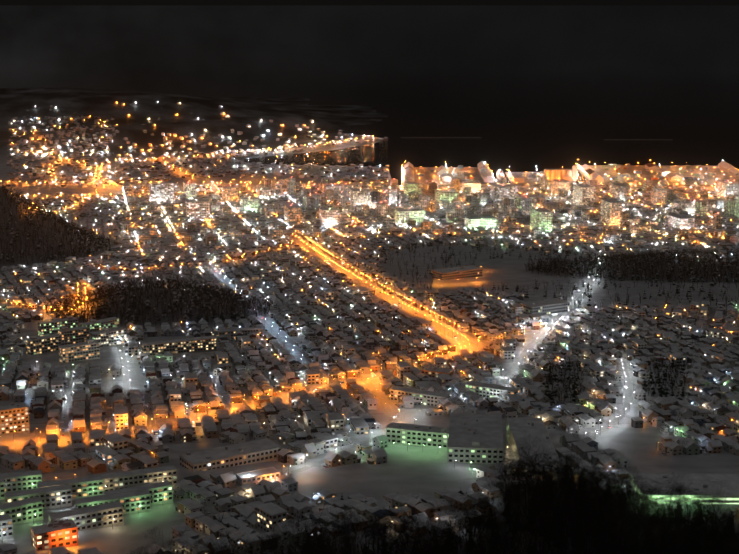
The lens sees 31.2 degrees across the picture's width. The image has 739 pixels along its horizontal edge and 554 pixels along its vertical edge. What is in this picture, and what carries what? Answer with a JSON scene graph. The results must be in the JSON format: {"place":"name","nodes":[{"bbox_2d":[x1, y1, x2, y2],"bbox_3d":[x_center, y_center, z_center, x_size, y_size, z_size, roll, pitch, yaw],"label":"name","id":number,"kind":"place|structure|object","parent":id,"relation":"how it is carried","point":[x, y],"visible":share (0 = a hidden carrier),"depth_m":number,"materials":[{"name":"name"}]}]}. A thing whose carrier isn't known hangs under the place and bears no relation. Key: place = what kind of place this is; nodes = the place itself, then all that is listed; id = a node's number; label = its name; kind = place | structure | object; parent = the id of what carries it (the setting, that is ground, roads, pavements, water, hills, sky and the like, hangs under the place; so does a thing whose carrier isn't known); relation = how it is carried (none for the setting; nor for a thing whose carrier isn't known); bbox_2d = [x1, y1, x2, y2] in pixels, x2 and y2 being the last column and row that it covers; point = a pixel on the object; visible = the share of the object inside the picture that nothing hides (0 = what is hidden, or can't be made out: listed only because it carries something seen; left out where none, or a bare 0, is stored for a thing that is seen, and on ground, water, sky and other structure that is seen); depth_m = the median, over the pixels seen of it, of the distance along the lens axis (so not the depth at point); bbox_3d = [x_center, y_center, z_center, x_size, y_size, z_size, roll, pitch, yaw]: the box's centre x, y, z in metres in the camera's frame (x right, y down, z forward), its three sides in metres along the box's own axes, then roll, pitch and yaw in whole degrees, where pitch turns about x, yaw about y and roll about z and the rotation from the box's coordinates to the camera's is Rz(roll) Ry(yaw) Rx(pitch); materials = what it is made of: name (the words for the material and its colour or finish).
{"place":"outdoors","nodes":[
{"label":"outdoors","id":0,"kind":"place"},
{"bbox_2d":[5,101,388,186],"bbox_3d":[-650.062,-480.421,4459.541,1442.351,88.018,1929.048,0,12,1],"label":"city lights","id":1,"kind":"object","parent":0,"point":[163,166],"depth_m":4078.75,"materials":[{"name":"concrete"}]},
{"bbox_2d":[0,5,738,185],"bbox_3d":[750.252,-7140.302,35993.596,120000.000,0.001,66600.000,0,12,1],"label":"night sky","id":2,"kind":"structure","parent":0,"point":[527,88],"depth_m":9265.48,"materials":[{"name":"black"}]},
{"bbox_2d":[0,87,738,553],"bbox_3d":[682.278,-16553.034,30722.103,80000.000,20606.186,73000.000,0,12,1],"label":"ground","id":3,"kind":"structure","parent":0,"point":[416,469],"depth_m":1972.38,"materials":[{"name":"white snow"}]},
{"bbox_2d":[140,526,182,553],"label":"bare tree","id":4,"kind":"object","parent":3,"relation":"on","point":[150,532],"visible":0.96,"depth_m":642.22,"materials":[{"name":"brown plant"}]},
{"bbox_2d":[160,534,198,553],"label":"bare tree","id":5,"kind":"object","parent":3,"relation":"on","point":[173,546],"visible":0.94,"depth_m":636.58,"materials":[{"name":"brown plant"}]},
{"bbox_2d":[186,538,228,553],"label":"bare tree","id":6,"kind":"object","parent":3,"relation":"on","point":[204,547],"visible":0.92,"depth_m":632.70,"materials":[{"name":"grey plant"}]},
{"bbox_2d":[207,528,247,550],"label":"bare tree","id":7,"kind":"object","parent":3,"relation":"on","point":[225,534],"visible":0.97,"depth_m":656.04,"materials":[{"name":"grey plant"}]},
{"bbox_2d":[226,537,254,553],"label":"bare tree","id":8,"kind":"object","parent":3,"relation":"on","point":[243,543],"visible":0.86,"depth_m":652.74,"materials":[{"name":"grey plant"}]},
{"bbox_2d":[252,533,291,553],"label":"bare tree","id":9,"kind":"object","parent":3,"relation":"on","point":[271,542],"visible":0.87,"depth_m":632.15,"materials":[{"name":"grey plant"}]},
{"bbox_2d":[267,526,312,552],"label":"bare tree","id":10,"kind":"object","parent":3,"relation":"on","point":[296,535],"visible":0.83,"depth_m":657.99,"materials":[{"name":"grey plant"}]},
{"bbox_2d":[279,516,314,542],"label":"bare tree","id":11,"kind":"object","parent":3,"relation":"on","point":[291,526],"visible":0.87,"depth_m":676.10,"materials":[{"name":"grey plant"}]},
{"bbox_2d":[280,512,313,548],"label":"bare tree","id":12,"kind":"object","parent":3,"relation":"on","point":[298,521],"visible":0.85,"depth_m":683.64,"materials":[{"name":"grey plant"}]},
{"bbox_2d":[284,519,323,549],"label":"bare tree","id":13,"kind":"object","parent":3,"relation":"on","point":[302,535],"visible":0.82,"depth_m":651.69,"materials":[{"name":"grey plant"}]},
{"bbox_2d":[297,511,334,543],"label":"bare tree","id":14,"kind":"object","parent":3,"relation":"on","point":[316,524],"visible":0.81,"depth_m":668.70,"materials":[{"name":"grey plant"}]},
{"bbox_2d":[303,508,335,537],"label":"bare tree","id":15,"kind":"object","parent":3,"relation":"on","point":[322,520],"visible":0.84,"depth_m":679.55,"materials":[{"name":"grey plant"}]},
{"bbox_2d":[313,522,355,553],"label":"bare tree","id":16,"kind":"object","parent":3,"relation":"on","point":[336,530],"visible":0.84,"depth_m":650.28,"materials":[{"name":"grey plant"}]},
{"bbox_2d":[323,535,367,553],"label":"bare tree","id":17,"kind":"object","parent":3,"relation":"on","point":[345,546],"visible":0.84,"depth_m":612.42,"materials":[{"name":"grey plant"}]},
{"bbox_2d":[340,508,358,551],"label":"bare tree","id":18,"kind":"object","parent":3,"relation":"on","point":[347,516],"visible":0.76,"depth_m":690.03,"materials":[{"name":"grey plant"}]},
{"bbox_2d":[330,505,378,550],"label":"bare tree","id":19,"kind":"object","parent":3,"relation":"on","point":[354,520],"visible":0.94,"depth_m":680.12,"materials":[{"name":"grey plant"}]},
{"bbox_2d":[341,510,370,541],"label":"bare tree","id":20,"kind":"object","parent":3,"relation":"on","point":[351,522],"visible":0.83,"depth_m":680.61,"materials":[{"name":"grey plant"}]},
{"bbox_2d":[334,516,377,542],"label":"bare tree","id":21,"kind":"object","parent":3,"relation":"on","point":[355,527],"visible":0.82,"depth_m":666.21,"materials":[{"name":"grey plant"}]},
{"bbox_2d":[336,536,376,553],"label":"bare tree","id":22,"kind":"object","parent":3,"relation":"on","point":[353,543],"visible":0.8,"depth_m":627.42,"materials":[{"name":"grey plant"}]},
{"bbox_2d":[341,532,375,551],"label":"bare tree","id":23,"kind":"object","parent":3,"relation":"on","point":[355,540],"visible":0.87,"depth_m":628.96,"materials":[{"name":"grey plant"}]},
{"bbox_2d":[0,102,734,550],"bbox_3d":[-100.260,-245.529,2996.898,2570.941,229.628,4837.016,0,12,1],"label":"street lamps","id":24,"kind":"object","parent":3,"relation":"on","point":[336,318],"visible":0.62,"depth_m":1448.39,"materials":[{"name":"orange"}]},
{"bbox_2d":[0,192,738,553],"bbox_3d":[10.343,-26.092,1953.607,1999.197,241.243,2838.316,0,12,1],"label":"houses","id":25,"kind":"structure","parent":3,"relation":"on","point":[706,410],"depth_m":1292.39,"materials":[{"name":"concrete"}]},
{"bbox_2d":[0,265,738,550],"bbox_3d":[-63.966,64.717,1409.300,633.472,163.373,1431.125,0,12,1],"label":"buildings","id":26,"kind":"structure","parent":3,"relation":"on","point":[27,496],"depth_m":903.10,"materials":[{"name":"concrete"}]},
{"bbox_2d":[0,182,738,534],"bbox_3d":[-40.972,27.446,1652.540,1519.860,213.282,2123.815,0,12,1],"label":"woods","id":27,"kind":"object","parent":3,"relation":"on","point":[234,298],"visible":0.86,"depth_m":1784.90,"materials":[{"name":"grey plant"}]},
{"bbox_2d":[0,185,738,553],"bbox_3d":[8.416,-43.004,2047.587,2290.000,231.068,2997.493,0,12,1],"label":"roads","id":28,"kind":"structure","parent":3,"relation":"on","point":[384,399],"depth_m":1220.90,"materials":[{"name":"asphalt"}]},
{"bbox_2d":[0,185,736,552],"bbox_3d":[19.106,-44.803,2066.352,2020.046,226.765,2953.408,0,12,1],"label":"cars","id":29,"kind":"object","parent":28,"relation":"on","point":[274,385],"visible":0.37,"depth_m":1216.41,"materials":[{"name":"paint"}]},
{"bbox_2d":[359,520,398,553],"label":"bare tree","id":30,"kind":"object","parent":3,"relation":"on","point":[376,532],"visible":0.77,"depth_m":662.64,"materials":[{"name":"grey plant"}]},
{"bbox_2d":[360,530,399,553],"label":"bare tree","id":31,"kind":"object","parent":3,"relation":"on","point":[371,533],"visible":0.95,"depth_m":638.32,"materials":[{"name":"grey plant"}]},
{"bbox_2d":[358,504,410,551],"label":"bare tree","id":32,"kind":"object","parent":3,"relation":"on","point":[389,524],"visible":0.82,"depth_m":673.75,"materials":[{"name":"grey plant"}]},
{"bbox_2d":[366,534,422,553],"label":"bare tree","id":33,"kind":"object","parent":3,"relation":"on","point":[397,544],"visible":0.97,"depth_m":608.00,"materials":[{"name":"grey plant"}]},
{"bbox_2d":[371,511,418,547],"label":"bare tree","id":34,"kind":"object","parent":3,"relation":"on","point":[394,526],"visible":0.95,"depth_m":656.98,"materials":[{"name":"grey plant"}]},
{"bbox_2d":[380,510,415,544],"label":"bare tree","id":35,"kind":"object","parent":3,"relation":"on","point":[402,520],"visible":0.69,"depth_m":689.53,"materials":[{"name":"grey plant"}]},
{"bbox_2d":[382,513,428,552],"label":"bare tree","id":36,"kind":"object","parent":3,"relation":"on","point":[407,524],"visible":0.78,"depth_m":675.30,"materials":[{"name":"grey plant"}]},
{"bbox_2d":[403,506,428,536],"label":"bare tree","id":37,"kind":"object","parent":3,"relation":"on","point":[417,517],"visible":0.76,"depth_m":696.62,"materials":[{"name":"grey plant"}]},
{"bbox_2d":[409,524,446,549],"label":"bare tree","id":38,"kind":"object","parent":3,"relation":"on","point":[425,531],"visible":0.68,"depth_m":661.24,"materials":[{"name":"grey plant"}]},
{"bbox_2d":[119,175,738,260],"bbox_3d":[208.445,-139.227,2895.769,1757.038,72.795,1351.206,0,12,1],"label":"city buildings","id":39,"kind":"structure","parent":3,"relation":"on","point":[538,220],"depth_m":2964.52,"materials":[{"name":"concrete"}]},
{"bbox_2d":[418,512,444,546],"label":"bare tree","id":40,"kind":"object","parent":3,"relation":"on","point":[429,519],"visible":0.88,"depth_m":691.69,"materials":[{"name":"grey plant"}]},
{"bbox_2d":[417,526,460,553],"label":"bare tree","id":41,"kind":"object","parent":3,"relation":"on","point":[440,535],"visible":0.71,"depth_m":633.96,"materials":[{"name":"grey plant"}]},
{"bbox_2d":[418,508,465,550],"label":"bare tree","id":42,"kind":"object","parent":3,"relation":"on","point":[445,524],"visible":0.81,"depth_m":665.40,"materials":[{"name":"grey plant"}]},
{"bbox_2d":[430,506,466,526],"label":"bare tree","id":43,"kind":"object","parent":3,"relation":"on","point":[450,514],"visible":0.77,"depth_m":701.96,"materials":[{"name":"grey plant"}]},
{"bbox_2d":[430,498,468,540],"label":"bare tree","id":44,"kind":"object","parent":3,"relation":"on","point":[445,512],"visible":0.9,"depth_m":700.78,"materials":[{"name":"grey plant"}]},
{"bbox_2d":[439,521,467,540],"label":"bare tree","id":45,"kind":"object","parent":3,"relation":"on","point":[453,528],"visible":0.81,"depth_m":664.44,"materials":[{"name":"grey plant"}]},
{"bbox_2d":[434,528,484,553],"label":"bare tree","id":46,"kind":"object","parent":3,"relation":"on","point":[453,539],"visible":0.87,"depth_m":622.90,"materials":[{"name":"grey plant"}]},
{"bbox_2d":[445,501,474,529],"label":"bare tree","id":47,"kind":"object","parent":3,"relation":"on","point":[457,510],"visible":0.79,"depth_m":704.83,"materials":[{"name":"grey plant"}]},
{"bbox_2d":[450,513,496,551],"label":"bare tree","id":48,"kind":"object","parent":3,"relation":"on","point":[468,526],"visible":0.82,"depth_m":675.86,"materials":[{"name":"grey plant"}]},
{"bbox_2d":[439,517,508,551],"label":"bare tree","id":49,"kind":"object","parent":3,"relation":"on","point":[466,530],"visible":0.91,"depth_m":633.81,"materials":[{"name":"grey plant"}]},
{"bbox_2d":[461,491,489,538],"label":"bare tree","id":50,"kind":"object","parent":3,"relation":"on","point":[464,498],"visible":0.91,"depth_m":721.69,"materials":[{"name":"grey plant"}]},
{"bbox_2d":[460,504,494,549],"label":"bare tree","id":51,"kind":"object","parent":3,"relation":"on","point":[478,517],"visible":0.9,"depth_m":688.98,"materials":[{"name":"grey plant"}]},
{"bbox_2d":[468,490,498,531],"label":"bare tree","id":52,"kind":"object","parent":3,"relation":"on","point":[482,500],"visible":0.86,"depth_m":725.05,"materials":[{"name":"grey plant"}]},
{"bbox_2d":[465,506,507,549],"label":"bare tree","id":53,"kind":"object","parent":3,"relation":"on","point":[489,521],"visible":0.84,"depth_m":671.37,"materials":[{"name":"grey plant"}]},
{"bbox_2d":[475,490,499,531],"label":"bare tree","id":54,"kind":"object","parent":3,"relation":"on","point":[489,501],"visible":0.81,"depth_m":730.42,"materials":[{"name":"grey plant"}]},
{"bbox_2d":[482,503,518,524],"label":"bare tree","id":55,"kind":"object","parent":3,"relation":"on","point":[497,513],"visible":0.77,"depth_m":680.69,"materials":[{"name":"grey plant"}]},
{"bbox_2d":[484,474,521,507],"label":"bare tree","id":56,"kind":"object","parent":3,"relation":"on","point":[504,486],"visible":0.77,"depth_m":745.75,"materials":[{"name":"grey plant"}]},
{"bbox_2d":[487,447,530,481],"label":"bare tree","id":57,"kind":"object","parent":3,"relation":"on","point":[504,459],"visible":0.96,"depth_m":823.65,"materials":[{"name":"grey plant"}]},
{"bbox_2d":[488,489,531,545],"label":"bare tree","id":58,"kind":"object","parent":3,"relation":"on","point":[507,505],"visible":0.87,"depth_m":673.52,"materials":[{"name":"grey plant"}]},
{"bbox_2d":[498,485,526,521],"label":"bare tree","id":59,"kind":"object","parent":3,"relation":"on","point":[511,497],"visible":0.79,"depth_m":709.07,"materials":[{"name":"grey plant"}]},
{"bbox_2d":[490,467,535,513],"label":"bare tree","id":60,"kind":"object","parent":3,"relation":"on","point":[513,480],"visible":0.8,"depth_m":761.39,"materials":[{"name":"grey plant"}]},
{"bbox_2d":[503,465,552,494],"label":"bare tree","id":61,"kind":"object","parent":3,"relation":"on","point":[528,474],"visible":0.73,"depth_m":756.43,"materials":[{"name":"grey plant"}]},
{"bbox_2d":[512,466,545,497],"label":"bare tree","id":62,"kind":"object","parent":3,"relation":"on","point":[525,476],"visible":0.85,"depth_m":757.12,"materials":[{"name":"grey plant"}]},
{"bbox_2d":[510,441,548,480],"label":"bare tree","id":63,"kind":"object","parent":3,"relation":"on","point":[531,455],"visible":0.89,"depth_m":835.17,"materials":[{"name":"grey plant"}]},
{"bbox_2d":[513,472,549,499],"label":"bare tree","id":64,"kind":"object","parent":3,"relation":"on","point":[530,481],"visible":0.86,"depth_m":742.56,"materials":[{"name":"grey plant"}]},
{"bbox_2d":[511,433,555,479],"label":"bare tree","id":65,"kind":"object","parent":3,"relation":"on","point":[526,443],"visible":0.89,"depth_m":859.50,"materials":[{"name":"grey plant"}]},
{"bbox_2d":[523,455,545,477],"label":"bare tree","id":66,"kind":"object","parent":3,"relation":"on","point":[533,460],"visible":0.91,"depth_m":808.26,"materials":[{"name":"grey plant"}]},
{"bbox_2d":[520,470,558,504],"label":"bare tree","id":67,"kind":"object","parent":3,"relation":"on","point":[538,484],"visible":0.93,"depth_m":714.22,"materials":[{"name":"grey plant"}]},
{"bbox_2d":[533,449,550,469],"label":"bare tree","id":68,"kind":"object","parent":3,"relation":"on","point":[541,451],"visible":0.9,"depth_m":839.92,"materials":[{"name":"grey plant"}]},
{"bbox_2d":[540,472,581,512],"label":"bare tree","id":69,"kind":"object","parent":3,"relation":"on","point":[556,480],"visible":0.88,"depth_m":723.76,"materials":[{"name":"grey plant"}]},
{"bbox_2d":[542,471,588,505],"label":"bare tree","id":70,"kind":"object","parent":3,"relation":"on","point":[566,481],"visible":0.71,"depth_m":729.41,"materials":[{"name":"grey plant"}]},
{"bbox_2d":[401,137,738,185],"bbox_3d":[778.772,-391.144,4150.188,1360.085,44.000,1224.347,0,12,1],"label":"harbor waterfront","id":71,"kind":"object","parent":3,"relation":"on","point":[687,175],"visible":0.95,"depth_m":3721.41,"materials":[{"name":"concrete"}]},
{"bbox_2d":[559,455,581,470],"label":"bare tree","id":72,"kind":"object","parent":3,"relation":"on","point":[570,461],"visible":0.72,"depth_m":814.97,"materials":[{"name":"grey plant"}]},
{"bbox_2d":[556,456,587,475],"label":"bare tree","id":73,"kind":"object","parent":3,"relation":"on","point":[570,463],"visible":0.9,"depth_m":794.39,"materials":[{"name":"grey plant"}]},
{"bbox_2d":[561,464,601,509],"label":"bare tree","id":74,"kind":"object","parent":3,"relation":"on","point":[579,475],"visible":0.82,"depth_m":750.74,"materials":[{"name":"grey plant"}]},
{"bbox_2d":[578,479,621,505],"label":"bare tree","id":75,"kind":"object","parent":3,"relation":"on","point":[602,493],"visible":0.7,"depth_m":695.17,"materials":[{"name":"grey plant"}]},
{"bbox_2d":[581,477,629,511],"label":"bare tree","id":76,"kind":"object","parent":3,"relation":"on","point":[598,484],"visible":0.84,"depth_m":694.52,"materials":[{"name":"grey plant"}]},
{"bbox_2d":[594,477,637,502],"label":"bare tree","id":77,"kind":"object","parent":3,"relation":"on","point":[623,485],"visible":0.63,"depth_m":741.04,"materials":[{"name":"grey plant"}]},
{"bbox_2d":[586,489,649,526],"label":"bare tree","id":78,"kind":"object","parent":3,"relation":"on","point":[625,499],"visible":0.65,"depth_m":648.21,"materials":[{"name":"grey plant"}]},
{"bbox_2d":[603,463,637,487],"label":"bare tree","id":79,"kind":"object","parent":3,"relation":"on","point":[618,471],"visible":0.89,"depth_m":778.19,"materials":[{"name":"grey plant"}]},
{"bbox_2d":[608,470,643,496],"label":"bare tree","id":80,"kind":"object","parent":3,"relation":"on","point":[623,481],"visible":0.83,"depth_m":751.17,"materials":[{"name":"grey plant"}]},
{"bbox_2d":[606,495,663,537],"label":"bare tree","id":81,"kind":"object","parent":3,"relation":"on","point":[628,508],"visible":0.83,"depth_m":598.66,"materials":[{"name":"grey plant"}]},
{"bbox_2d":[622,500,659,531],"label":"bare tree","id":82,"kind":"object","parent":3,"relation":"on","point":[639,512],"visible":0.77,"depth_m":593.75,"materials":[{"name":"grey plant"}]},
{"bbox_2d":[618,487,667,517],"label":"bare tree","id":83,"kind":"object","parent":3,"relation":"on","point":[647,497],"visible":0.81,"depth_m":681.71,"materials":[{"name":"grey plant"}]},
{"bbox_2d":[629,508,667,540],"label":"bare tree","id":84,"kind":"object","parent":3,"relation":"on","point":[647,518],"visible":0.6,"depth_m":615.97,"materials":[{"name":"grey plant"}]},
{"bbox_2d":[644,486,675,519],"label":"bare tree","id":85,"kind":"object","parent":3,"relation":"on","point":[659,495],"visible":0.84,"depth_m":739.99,"materials":[{"name":"grey plant"}]},
{"bbox_2d":[641,502,689,534],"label":"bare tree","id":86,"kind":"object","parent":3,"relation":"on","point":[666,511],"visible":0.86,"depth_m":608.98,"materials":[{"name":"grey plant"}]},
{"bbox_2d":[655,473,691,509],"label":"bare tree","id":87,"kind":"object","parent":3,"relation":"on","point":[668,481],"visible":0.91,"depth_m":748.75,"materials":[{"name":"grey plant"}]},
{"bbox_2d":[659,484,687,515],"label":"bare tree","id":88,"kind":"object","parent":3,"relation":"on","point":[672,492],"visible":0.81,"depth_m":741.77,"materials":[{"name":"grey plant"}]},
{"bbox_2d":[661,488,687,516],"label":"bare tree","id":89,"kind":"object","parent":3,"relation":"on","point":[676,498],"visible":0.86,"depth_m":726.43,"materials":[{"name":"grey plant"}]},
{"bbox_2d":[660,513,717,540],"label":"bare tree","id":90,"kind":"object","parent":3,"relation":"on","point":[695,518],"visible":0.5,"depth_m":633.32,"materials":[{"name":"grey plant"}]},
{"bbox_2d":[669,499,710,522],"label":"bare tree","id":91,"kind":"object","parent":3,"relation":"on","point":[687,507],"visible":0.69,"depth_m":691.41,"materials":[{"name":"grey plant"}]},
{"bbox_2d":[668,499,712,527],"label":"bare tree","id":92,"kind":"object","parent":3,"relation":"on","point":[694,509],"visible":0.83,"depth_m":683.50,"materials":[{"name":"grey plant"}]},
{"bbox_2d":[665,512,718,544],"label":"bare tree","id":93,"kind":"object","parent":3,"relation":"on","point":[693,526],"visible":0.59,"depth_m":619.15,"materials":[{"name":"grey plant"}]},
{"bbox_2d":[675,506,714,526],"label":"bare tree","id":94,"kind":"object","parent":3,"relation":"on","point":[689,513],"visible":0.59,"depth_m":679.60,"materials":[{"name":"grey plant"}]},
{"bbox_2d":[670,507,723,539],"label":"bare tree","id":95,"kind":"object","parent":3,"relation":"on","point":[698,518],"visible":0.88,"depth_m":626.87,"materials":[{"name":"grey plant"}]},
{"bbox_2d":[680,490,720,527],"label":"bare tree","id":96,"kind":"object","parent":3,"relation":"on","point":[698,500],"visible":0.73,"depth_m":716.42,"materials":[{"name":"grey plant"}]},
{"bbox_2d":[686,496,724,526],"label":"bare tree","id":97,"kind":"object","parent":3,"relation":"on","point":[707,506],"visible":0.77,"depth_m":708.62,"materials":[{"name":"grey plant"}]},
{"bbox_2d":[679,513,737,547],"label":"bare tree","id":98,"kind":"object","parent":3,"relation":"on","point":[719,514],"visible":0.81,"depth_m":616.66,"materials":[{"name":"grey plant"}]},
{"bbox_2d":[689,491,733,517],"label":"bare tree","id":99,"kind":"object","parent":3,"relation":"on","point":[714,504],"visible":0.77,"depth_m":706.16,"materials":[{"name":"grey plant"}]},
{"bbox_2d":[693,511,737,541],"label":"bare tree","id":100,"kind":"object","parent":3,"relation":"on","point":[722,522],"visible":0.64,"depth_m":645.45,"materials":[{"name":"grey plant"}]},
{"bbox_2d":[698,481,736,515],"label":"bare tree","id":101,"kind":"object","parent":3,"relation":"on","point":[705,486],"visible":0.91,"depth_m":741.35,"materials":[{"name":"grey plant"}]},
{"bbox_2d":[714,511,738,536],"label":"bare tree","id":102,"kind":"object","parent":3,"relation":"on","point":[728,520],"visible":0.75,"depth_m":651.50,"materials":[{"name":"grey plant"}]},
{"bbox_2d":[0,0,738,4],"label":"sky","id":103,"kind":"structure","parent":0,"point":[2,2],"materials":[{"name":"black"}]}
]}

